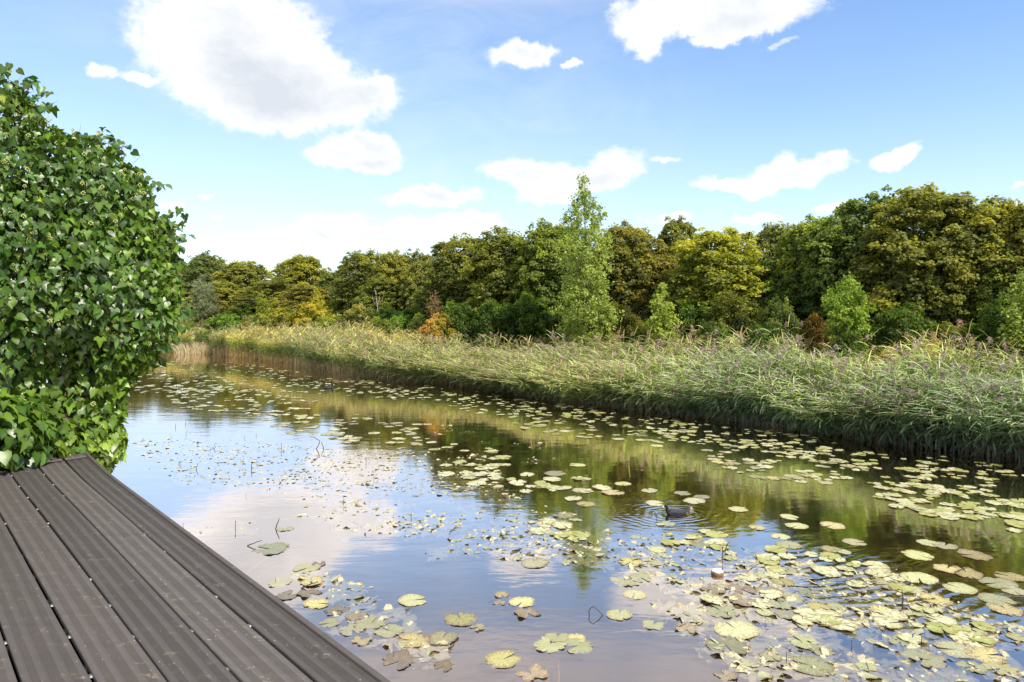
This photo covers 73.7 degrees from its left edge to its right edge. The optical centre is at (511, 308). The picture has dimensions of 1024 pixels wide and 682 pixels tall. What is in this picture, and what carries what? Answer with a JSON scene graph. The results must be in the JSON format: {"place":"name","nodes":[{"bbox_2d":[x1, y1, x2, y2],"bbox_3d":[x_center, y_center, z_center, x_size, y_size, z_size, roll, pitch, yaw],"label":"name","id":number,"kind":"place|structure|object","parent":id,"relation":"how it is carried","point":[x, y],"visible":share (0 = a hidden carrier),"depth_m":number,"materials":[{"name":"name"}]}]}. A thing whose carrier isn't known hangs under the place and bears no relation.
{"place":"outdoors","nodes":[
{"label":"outdoors","id":0,"kind":"place"},
{"bbox_2d":[0,0,1023,280],"label":"sky","id":1,"kind":"structure","parent":0,"point":[324,130],"materials":[{"name":"blue"}]},
{"bbox_2d":[3,340,1023,681],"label":"water","id":2,"kind":"structure","parent":0,"point":[389,564],"depth_m":9.26,"materials":[{"name":"liquid"}]},
{"bbox_2d":[170,340,211,354],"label":"pale grass tuft","id":3,"kind":"object","parent":2,"relation":"on","point":[189,349],"visible":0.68,"depth_m":39.42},
{"bbox_2d":[251,542,289,554],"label":"lily pad","id":4,"kind":"object","parent":2,"relation":"on","point":[276,547],"visible":1,"depth_m":7.39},
{"bbox_2d":[303,598,329,608],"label":"lily pad","id":5,"kind":"object","parent":2,"relation":"on","point":[312,603],"visible":1,"depth_m":6.01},
{"bbox_2d":[353,614,387,629],"bbox_3d":[-1.174,2.598,5.641,0.266,0.014,0.266,0,0,29],"label":"lily pad","id":6,"kind":"object","parent":2,"relation":"on","point":[367,623],"visible":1,"depth_m":5.63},
{"bbox_2d":[374,624,403,637],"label":"lily pad","id":7,"kind":"object","parent":2,"relation":"on","point":[397,629],"visible":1,"depth_m":5.49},
{"bbox_2d":[382,649,418,669],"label":"wilted leaf","id":8,"kind":"object","parent":2,"relation":"on","point":[404,657],"visible":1,"depth_m":5.06,"materials":[{"name":"plant"}]},
{"bbox_2d":[397,594,425,605],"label":"lily pad","id":9,"kind":"object","parent":2,"relation":"on","point":[408,600],"visible":1,"depth_m":6.08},
{"bbox_2d":[396,632,429,647],"bbox_3d":[-0.772,2.593,5.347,0.273,0.017,0.250,-1,1,8],"label":"lily pad","id":10,"kind":"object","parent":2,"relation":"on","point":[411,637],"visible":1,"depth_m":5.36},
{"bbox_2d":[428,630,458,644],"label":"lily pad","id":11,"kind":"object","parent":2,"relation":"on","point":[437,636],"visible":1,"depth_m":5.39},
{"bbox_2d":[444,612,477,625],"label":"lily pad","id":12,"kind":"object","parent":2,"relation":"on","point":[468,618],"visible":1,"depth_m":5.71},
{"bbox_2d":[485,650,521,667],"bbox_3d":[-0.071,2.597,5.059,0.267,0.010,0.263,0,0,-34],"label":"lily pad","id":13,"kind":"object","parent":2,"relation":"on","point":[496,659],"visible":1,"depth_m":5.06,"materials":[{"name":"plant"}]},
{"bbox_2d":[509,597,534,607],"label":"lily pad","id":14,"kind":"object","parent":2,"relation":"on","point":[525,601],"visible":1,"depth_m":6.05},
{"bbox_2d":[516,663,548,681],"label":"wilted leaf","id":15,"kind":"object","parent":2,"relation":"on","point":[536,670],"visible":1,"depth_m":4.86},
{"bbox_2d":[521,558,548,567],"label":"lily pad","id":16,"kind":"object","parent":2,"relation":"on","point":[530,563],"visible":1,"depth_m":6.97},
{"bbox_2d":[533,636,566,652],"bbox_3d":[0.291,2.597,5.273,0.259,0.012,0.248,0,0,11],"label":"lily pad","id":17,"kind":"object","parent":2,"relation":"on","point":[543,644],"visible":1,"depth_m":5.26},
{"bbox_2d":[140,441,986,680],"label":"awash leaf scraps","id":18,"kind":"object","parent":2,"relation":"on","point":[804,627],"visible":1,"depth_m":7.07,"materials":[{"name":"plant"}]},
{"bbox_2d":[114,312,1023,461],"bbox_3d":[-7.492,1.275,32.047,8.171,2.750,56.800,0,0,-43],"label":"reeds","id":19,"kind":"object","parent":2,"relation":"on","point":[955,399],"visible":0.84,"depth_m":16.20,"materials":[{"name":"green plant"}]},
{"bbox_2d":[127,424,1023,681],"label":"drowned pale leaves","id":20,"kind":"object","parent":2,"relation":"on","point":[850,668],"visible":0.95,"depth_m":5.54,"materials":[{"name":"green plant"}]},
{"bbox_2d":[134,361,1023,648],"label":"distant lily pads","id":21,"kind":"object","parent":2,"relation":"on","point":[878,569],"visible":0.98,"depth_m":8.96,"materials":[{"name":"plant"}]},
{"bbox_2d":[565,638,593,653],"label":"lily pad","id":22,"kind":"object","parent":2,"relation":"on","point":[585,647],"visible":1,"depth_m":5.25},
{"bbox_2d":[138,362,1023,643],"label":"distant yellowing pads","id":23,"kind":"object","parent":2,"relation":"on","point":[953,629],"visible":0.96,"depth_m":8.67,"materials":[{"name":"plant"}]},
{"bbox_2d":[147,435,1020,681],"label":"lily pads","id":24,"kind":"object","parent":2,"relation":"on","point":[891,676],"depth_m":5.26,"materials":[{"name":"plant"}]},
{"bbox_2d":[606,609,632,619],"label":"lily pad","id":25,"kind":"object","parent":2,"relation":"on","point":[614,614],"visible":1,"depth_m":5.79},
{"bbox_2d":[703,603,736,617],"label":"wilted leaf","id":26,"kind":"object","parent":2,"relation":"on","point":[724,610],"visible":1,"depth_m":5.86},
{"bbox_2d":[705,635,746,653],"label":"wilted leaf","id":27,"kind":"object","parent":2,"relation":"on","point":[734,644],"visible":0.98,"depth_m":5.28,"materials":[{"name":"plant"}]},
{"bbox_2d":[714,620,759,638],"bbox_3d":[1.813,2.595,5.528,0.361,0.010,0.336,0,-1,-19],"label":"lily pad","id":28,"kind":"object","parent":2,"relation":"on","point":[744,630],"visible":1,"depth_m":5.52,"materials":[{"name":"plant"}]},
{"bbox_2d":[786,634,818,648],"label":"wilted leaf","id":29,"kind":"object","parent":2,"relation":"on","point":[803,643],"visible":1,"depth_m":5.33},
{"bbox_2d":[789,656,834,675],"bbox_3d":[2.185,2.596,4.972,0.302,0.008,0.287,0,0,31],"label":"lily pad","id":30,"kind":"object","parent":2,"relation":"on","point":[810,661],"visible":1,"depth_m":4.96,"materials":[{"name":"plant"}]},
{"bbox_2d":[901,550,933,560],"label":"lily pad","id":31,"kind":"object","parent":2,"relation":"on","point":[914,554],"visible":1,"depth_m":7.19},
{"bbox_2d":[900,572,938,584],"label":"lily pad","id":32,"kind":"object","parent":2,"relation":"on","point":[914,577],"visible":1,"depth_m":6.59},
{"bbox_2d":[900,648,946,667],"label":"wilted leaf","id":33,"kind":"object","parent":2,"relation":"on","point":[935,661],"visible":1,"depth_m":5.08,"materials":[{"name":"plant"}]},
{"bbox_2d":[924,613,956,624],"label":"lily pad","id":34,"kind":"object","parent":2,"relation":"on","point":[947,620],"visible":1,"depth_m":5.71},
{"bbox_2d":[934,641,979,658],"bbox_3d":[3.391,2.596,5.205,0.284,0.008,0.272,-1,1,8],"label":"lily pad","id":35,"kind":"object","parent":2,"relation":"on","point":[952,646],"visible":1,"depth_m":5.21,"materials":[{"name":"plant"}]},
{"bbox_2d":[942,582,977,593],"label":"lily pad","id":36,"kind":"object","parent":2,"relation":"on","point":[963,588],"visible":1,"depth_m":6.34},
{"bbox_2d":[950,566,983,578],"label":"lily pad","id":37,"kind":"object","parent":2,"relation":"on","point":[970,573],"visible":1,"depth_m":6.69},
{"bbox_2d":[957,549,992,560],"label":"lily pad","id":38,"kind":"object","parent":2,"relation":"on","point":[976,555],"visible":1,"depth_m":7.19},
{"bbox_2d":[965,645,1007,664],"bbox_3d":[3.549,2.596,5.125,0.266,0.011,0.296,0,1,0],"label":"lily pad","id":39,"kind":"object","parent":2,"relation":"on","point":[983,654],"visible":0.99,"depth_m":5.13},
{"bbox_2d":[977,593,1016,605],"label":"lily pad","id":40,"kind":"object","parent":2,"relation":"on","point":[990,597],"visible":1,"depth_m":6.12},
{"bbox_2d":[978,577,1018,588],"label":"lily pad","id":41,"kind":"object","parent":2,"relation":"on","point":[997,582],"visible":1,"depth_m":6.48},
{"bbox_2d":[982,661,1018,675],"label":"wilted leaf","id":42,"kind":"object","parent":2,"relation":"on","point":[1004,669],"visible":1,"depth_m":4.93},
{"bbox_2d":[986,602,1023,615],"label":"lily pad","id":43,"kind":"object","parent":2,"relation":"on","point":[1010,610],"visible":1,"depth_m":5.89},
{"bbox_2d":[177,337,1022,455],"bbox_3d":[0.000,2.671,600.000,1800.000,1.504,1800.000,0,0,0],"label":"ground","id":44,"kind":"structure","parent":0,"point":[560,397],"depth_m":22.69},
{"bbox_2d":[0,62,198,472],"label":"ivy hedge","id":45,"kind":"object","parent":44,"relation":"on","point":[129,291],"visible":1,"depth_m":6.35,"materials":[{"name":"green plant"}]},
{"bbox_2d":[0,451,390,681],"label":"deck","id":46,"kind":"structure","parent":44,"relation":"on","point":[106,575],"depth_m":3.25,"materials":[{"name":"wood"}]},
{"bbox_2d":[178,250,226,308],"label":"broadleaf tree","id":47,"kind":"object","parent":44,"relation":"on","point":[204,264],"visible":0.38,"depth_m":55.83,"materials":[{"name":"green plant"}]},
{"bbox_2d":[189,273,217,342],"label":"willow tree","id":48,"kind":"object","parent":44,"relation":"on","point":[201,292],"visible":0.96,"depth_m":43.91,"materials":[{"name":"green plant"}]},
{"bbox_2d":[181,280,239,324],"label":"broadleaf tree","id":49,"kind":"object","parent":44,"relation":"on","point":[226,289],"visible":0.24,"depth_m":48.73,"materials":[{"name":"green plant"}]},
{"bbox_2d":[200,314,240,343],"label":"shrub","id":50,"kind":"object","parent":44,"relation":"on","point":[216,320],"visible":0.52,"depth_m":40.49,"materials":[{"name":"green plant"}]},
{"bbox_2d":[210,260,274,296],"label":"broadleaf tree","id":51,"kind":"object","parent":44,"relation":"on","point":[238,273],"visible":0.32,"depth_m":52.58,"materials":[{"name":"green plant"}]},
{"bbox_2d":[218,303,271,326],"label":"shrub","id":52,"kind":"object","parent":44,"relation":"on","point":[237,310],"visible":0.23,"depth_m":45.10,"materials":[{"name":"green plant"}]},
{"bbox_2d":[235,313,270,340],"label":"shrub","id":53,"kind":"object","parent":44,"relation":"on","point":[257,316],"visible":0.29,"depth_m":39.51,"materials":[{"name":"green plant"}]},
{"bbox_2d":[225,276,301,318],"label":"broadleaf tree","id":54,"kind":"object","parent":44,"relation":"on","point":[272,290],"visible":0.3,"depth_m":46.75,"materials":[{"name":"green plant"}]},
{"bbox_2d":[260,307,304,331],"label":"shrub","id":55,"kind":"object","parent":44,"relation":"on","point":[279,315],"visible":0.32,"depth_m":39.48,"materials":[{"name":"green plant"}]},
{"bbox_2d":[269,253,328,299],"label":"broadleaf tree","id":56,"kind":"object","parent":44,"relation":"on","point":[299,268],"visible":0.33,"depth_m":49.74,"materials":[{"name":"green plant"}]},
{"bbox_2d":[274,282,333,322],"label":"broadleaf tree","id":57,"kind":"object","parent":44,"relation":"on","point":[300,291],"visible":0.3,"depth_m":43.99,"materials":[{"name":"green plant"}]},
{"bbox_2d":[283,303,332,332],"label":"shrub","id":58,"kind":"object","parent":44,"relation":"on","point":[302,311],"visible":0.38,"depth_m":38.45,"materials":[{"name":"yellow plant"}]},
{"bbox_2d":[317,313,341,331],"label":"shrub","id":59,"kind":"object","parent":44,"relation":"on","point":[325,320],"visible":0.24,"depth_m":36.99,"materials":[{"name":"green plant"}]},
{"bbox_2d":[313,267,349,304],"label":"broadleaf tree","id":60,"kind":"object","parent":44,"relation":"on","point":[326,278],"visible":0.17,"depth_m":45.20,"materials":[{"name":"green plant"}]},
{"bbox_2d":[328,248,380,320],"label":"broadleaf tree","id":61,"kind":"object","parent":44,"relation":"on","point":[352,276],"visible":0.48,"depth_m":41.22,"materials":[{"name":"green plant"}]},
{"bbox_2d":[337,303,381,331],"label":"shrub","id":62,"kind":"object","parent":44,"relation":"on","point":[350,314],"visible":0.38,"depth_m":35.13,"materials":[{"name":"green plant"}]},
{"bbox_2d":[351,276,400,318],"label":"broadleaf tree","id":63,"kind":"object","parent":44,"relation":"on","point":[366,298],"visible":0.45,"depth_m":38.02,"materials":[{"name":"green plant"}]},
{"bbox_2d":[361,316,392,343],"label":"shrub","id":64,"kind":"object","parent":44,"relation":"on","point":[375,320],"visible":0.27,"depth_m":33.25,"materials":[{"name":"green plant"}]},
{"bbox_2d":[361,305,398,326],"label":"shrub","id":65,"kind":"object","parent":44,"relation":"on","point":[384,312],"visible":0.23,"depth_m":35.19,"materials":[{"name":"green plant"}]},
{"bbox_2d":[368,249,412,318],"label":"broadleaf tree","id":66,"kind":"object","parent":44,"relation":"on","point":[396,263],"visible":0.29,"depth_m":39.28,"materials":[{"name":"green plant"}]},
{"bbox_2d":[384,314,414,338],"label":"shrub","id":67,"kind":"object","parent":44,"relation":"on","point":[405,319],"visible":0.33,"depth_m":32.07,"materials":[{"name":"green plant"}]},
{"bbox_2d":[392,305,428,335],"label":"shrub","id":68,"kind":"object","parent":44,"relation":"on","point":[415,309],"visible":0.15,"depth_m":33.21,"materials":[{"name":"green plant"}]},
{"bbox_2d":[397,248,433,316],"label":"broadleaf tree","id":69,"kind":"object","parent":44,"relation":"on","point":[415,271],"visible":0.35,"depth_m":37.38,"materials":[{"name":"green plant"}]},
{"bbox_2d":[407,312,428,346],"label":"shrub","id":70,"kind":"object","parent":44,"relation":"on","point":[420,319],"visible":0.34,"depth_m":30.67,"materials":[{"name":"green plant"}]},
{"bbox_2d":[408,283,440,328],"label":"broadleaf tree","id":71,"kind":"object","parent":44,"relation":"on","point":[416,294],"visible":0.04,"depth_m":34.46,"materials":[{"name":"green plant"}]},
{"bbox_2d":[418,311,460,353],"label":"shrub","id":72,"kind":"object","parent":44,"relation":"on","point":[433,324],"visible":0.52,"depth_m":27.46,"materials":[{"name":"orange plant"}]},
{"bbox_2d":[435,299,479,348],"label":"shrub","id":73,"kind":"object","parent":44,"relation":"on","point":[460,318],"visible":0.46,"depth_m":27.83,"materials":[{"name":"green plant"}]},
{"bbox_2d":[417,232,500,330],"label":"broadleaf tree","id":74,"kind":"object","parent":44,"relation":"on","point":[443,273],"visible":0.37,"depth_m":30.86,"materials":[{"name":"green plant"}]},
{"bbox_2d":[453,225,532,337],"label":"broadleaf tree","id":75,"kind":"object","parent":44,"relation":"on","point":[489,257],"visible":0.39,"depth_m":28.70,"materials":[{"name":"green plant"}]},
{"bbox_2d":[466,298,521,353],"bbox_3d":[-0.684,0.972,27.139,2.258,2.822,2.241,0,0,16],"label":"shrub","id":76,"kind":"object","parent":44,"relation":"on","point":[484,319],"visible":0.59,"depth_m":26.77,"materials":[{"name":"green plant"}]},
{"bbox_2d":[498,291,557,352],"bbox_3d":[0.739,0.844,26.523,2.385,3.074,2.503,0,0,31],"label":"shrub","id":77,"kind":"object","parent":44,"relation":"on","point":[526,327],"visible":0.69,"depth_m":26.08,"materials":[{"name":"green plant"}]},
{"bbox_2d":[505,217,587,340],"bbox_3d":[1.670,-0.672,27.961,3.573,6.115,3.722,0,0,28],"label":"broadleaf tree","id":78,"kind":"object","parent":44,"relation":"on","point":[544,244],"visible":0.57,"depth_m":27.09,"materials":[{"name":"green plant"}]},
{"bbox_2d":[542,309,578,352],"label":"shrub","id":79,"kind":"object","parent":44,"relation":"on","point":[552,319],"visible":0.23,"depth_m":25.74,"materials":[{"name":"green plant"}]},
{"bbox_2d":[549,172,624,357],"bbox_3d":[2.550,-1.166,23.611,2.444,7.094,2.327,0,0,-40],"label":"poplar tree","id":80,"kind":"object","parent":44,"relation":"on","point":[584,245],"visible":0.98,"depth_m":23.27,"materials":[{"name":"green plant"}]},
{"bbox_2d":[597,301,643,358],"bbox_3d":[3.901,1.053,24.449,2.132,2.659,1.951,0,0,-28],"label":"shrub","id":81,"kind":"object","parent":44,"relation":"on","point":[631,319],"visible":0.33,"depth_m":24.04,"materials":[{"name":"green plant"}]},
{"bbox_2d":[584,219,672,339],"bbox_3d":[4.525,-0.575,27.223,3.886,5.915,3.991,0,0,-34],"label":"broadleaf tree","id":82,"kind":"object","parent":44,"relation":"on","point":[626,262],"visible":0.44,"depth_m":25.95,"materials":[{"name":"green plant"}]},
{"bbox_2d":[627,321,661,361],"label":"shrub","id":83,"kind":"object","parent":44,"relation":"on","point":[643,331],"visible":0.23,"depth_m":21.45,"materials":[{"name":"green plant"}]},
{"bbox_2d":[625,246,689,340],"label":"broadleaf tree","id":84,"kind":"object","parent":44,"relation":"on","point":[664,265],"visible":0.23,"depth_m":25.66,"materials":[{"name":"green plant"}]},
{"bbox_2d":[643,282,683,365],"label":"maple sapling","id":85,"kind":"object","parent":44,"relation":"on","point":[658,326],"visible":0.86,"depth_m":20.28,"materials":[{"name":"green plant"}]},
{"bbox_2d":[654,215,706,332],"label":"broadleaf tree","id":86,"kind":"object","parent":44,"relation":"on","point":[679,227],"visible":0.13,"depth_m":27.33,"materials":[{"name":"green plant"}]},
{"bbox_2d":[670,298,718,368],"bbox_3d":[6.046,1.000,22.798,1.884,2.765,1.899,0,0,-12],"label":"shrub","id":87,"kind":"object","parent":44,"relation":"on","point":[699,311],"visible":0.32,"depth_m":22.47,"materials":[{"name":"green plant"}]},
{"bbox_2d":[652,225,775,339],"bbox_3d":[7.286,-0.295,24.022,4.148,5.359,4.226,0,0,-5],"label":"broadleaf tree","id":88,"kind":"object","parent":44,"relation":"on","point":[726,258],"visible":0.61,"depth_m":23.15,"materials":[{"name":"green plant"}]},
{"bbox_2d":[692,320,737,361],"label":"shrub","id":89,"kind":"object","parent":44,"relation":"on","point":[705,329],"visible":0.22,"depth_m":19.63,"materials":[{"name":"green plant"}]},
{"bbox_2d":[699,289,764,353],"bbox_3d":[6.796,0.880,20.836,1.970,3.002,1.878,0,0,3],"label":"shrub","id":90,"kind":"object","parent":44,"relation":"on","point":[738,304],"visible":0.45,"depth_m":20.60,"materials":[{"name":"green plant"}]},
{"bbox_2d":[741,322,784,364],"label":"shrub","id":91,"kind":"object","parent":44,"relation":"on","point":[764,335],"visible":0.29,"depth_m":18.20,"materials":[{"name":"green plant"}]},
{"bbox_2d":[741,220,799,282],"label":"broadleaf tree","id":92,"kind":"object","parent":44,"relation":"on","point":[769,242],"visible":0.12,"depth_m":26.29,"materials":[{"name":"green plant"}]},
{"bbox_2d":[741,254,813,347],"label":"broadleaf tree","id":93,"kind":"object","parent":44,"relation":"on","point":[771,289],"visible":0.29,"depth_m":22.71,"materials":[{"name":"green plant"}]},
{"bbox_2d":[760,293,800,358],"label":"shrub","id":94,"kind":"object","parent":44,"relation":"on","point":[781,312],"visible":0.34,"depth_m":19.34,"materials":[{"name":"green plant"}]},
{"bbox_2d":[764,213,846,351],"bbox_3d":[10.218,-0.420,22.805,3.235,5.605,3.150,0,0,-6],"label":"broadleaf tree","id":95,"kind":"object","parent":44,"relation":"on","point":[798,233],"visible":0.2,"depth_m":22.47,"materials":[{"name":"green plant"}]},
{"bbox_2d":[797,312,832,369],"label":"shrub","id":96,"kind":"object","parent":44,"relation":"on","point":[815,321],"visible":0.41,"depth_m":18.47,"materials":[{"name":"brown plant"}]},
{"bbox_2d":[795,184,900,351],"bbox_3d":[10.999,-0.715,21.577,3.691,6.201,3.725,0,0,37],"label":"broadleaf tree","id":97,"kind":"object","parent":44,"relation":"on","point":[837,230],"visible":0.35,"depth_m":21.09,"materials":[{"name":"green plant"}]},
{"bbox_2d":[820,271,876,353],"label":"round sapling","id":98,"kind":"object","parent":44,"relation":"on","point":[854,321],"visible":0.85,"depth_m":17.01,"materials":[{"name":"green plant"}]},
{"bbox_2d":[826,329,872,381],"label":"shrub","id":99,"kind":"object","parent":44,"relation":"on","point":[846,338],"visible":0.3,"depth_m":16.38,"materials":[{"name":"green plant"}]},
{"bbox_2d":[824,240,905,360],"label":"broadleaf tree","id":100,"kind":"object","parent":44,"relation":"on","point":[866,280],"visible":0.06,"depth_m":19.94,"materials":[{"name":"green plant"}]},
{"bbox_2d":[865,301,944,365],"bbox_3d":[9.967,1.093,17.453,1.985,2.579,1.969,0,0,-40],"label":"shrub","id":101,"kind":"object","parent":44,"relation":"on","point":[903,320],"visible":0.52,"depth_m":17.21,"materials":[{"name":"green plant"}]},
{"bbox_2d":[840,182,993,348],"bbox_3d":[11.698,-0.624,19.812,4.212,6.019,4.134,0,0,24],"label":"broadleaf tree","id":102,"kind":"object","parent":44,"relation":"on","point":[918,216],"visible":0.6,"depth_m":18.85,"materials":[{"name":"green plant"}]},
{"bbox_2d":[896,236,991,350],"bbox_3d":[12.147,0.187,19.002,2.690,4.395,2.802,0,0,23],"label":"broadleaf tree","id":103,"kind":"object","parent":44,"relation":"on","point":[962,279],"visible":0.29,"depth_m":18.13,"materials":[{"name":"green plant"}]},
{"bbox_2d":[920,321,984,374],"bbox_3d":[10.525,1.333,16.307,1.539,2.096,1.615,0,0,-25],"label":"shrub","id":104,"kind":"object","parent":44,"relation":"on","point":[943,326],"visible":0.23,"depth_m":16.19,"materials":[{"name":"green plant"}]},
{"bbox_2d":[897,191,1023,351],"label":"broadleaf tree","id":105,"kind":"object","parent":44,"relation":"on","point":[982,209],"visible":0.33,"depth_m":18.12,"materials":[{"name":"green plant"}]},
{"bbox_2d":[962,248,1023,348],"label":"broadleaf tree","id":106,"kind":"object","parent":44,"relation":"on","point":[987,279],"visible":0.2,"depth_m":17.67,"materials":[{"name":"green plant"}]},
{"bbox_2d":[965,293,1021,378],"bbox_3d":[11.269,1.011,15.723,1.453,2.742,1.496,0,0,-9],"label":"shrub","id":107,"kind":"object","parent":44,"relation":"on","point":[990,313],"visible":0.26,"depth_m":15.73,"materials":[{"name":"green plant"}]},
{"bbox_2d":[964,197,1023,329],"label":"broadleaf tree","id":108,"kind":"object","parent":44,"relation":"on","point":[1008,226],"visible":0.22,"depth_m":17.98,"materials":[{"name":"green plant"}]},
{"bbox_2d":[997,267,1023,353],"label":"sapling","id":109,"kind":"object","parent":44,"relation":"on","point":[1012,319],"visible":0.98,"depth_m":14.52,"materials":[{"name":"green plant"}]},
{"bbox_2d":[315,589,983,681],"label":"pond bed","id":110,"kind":"object","parent":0,"point":[667,652],"depth_m":5.36,"materials":[{"name":"liquid"}]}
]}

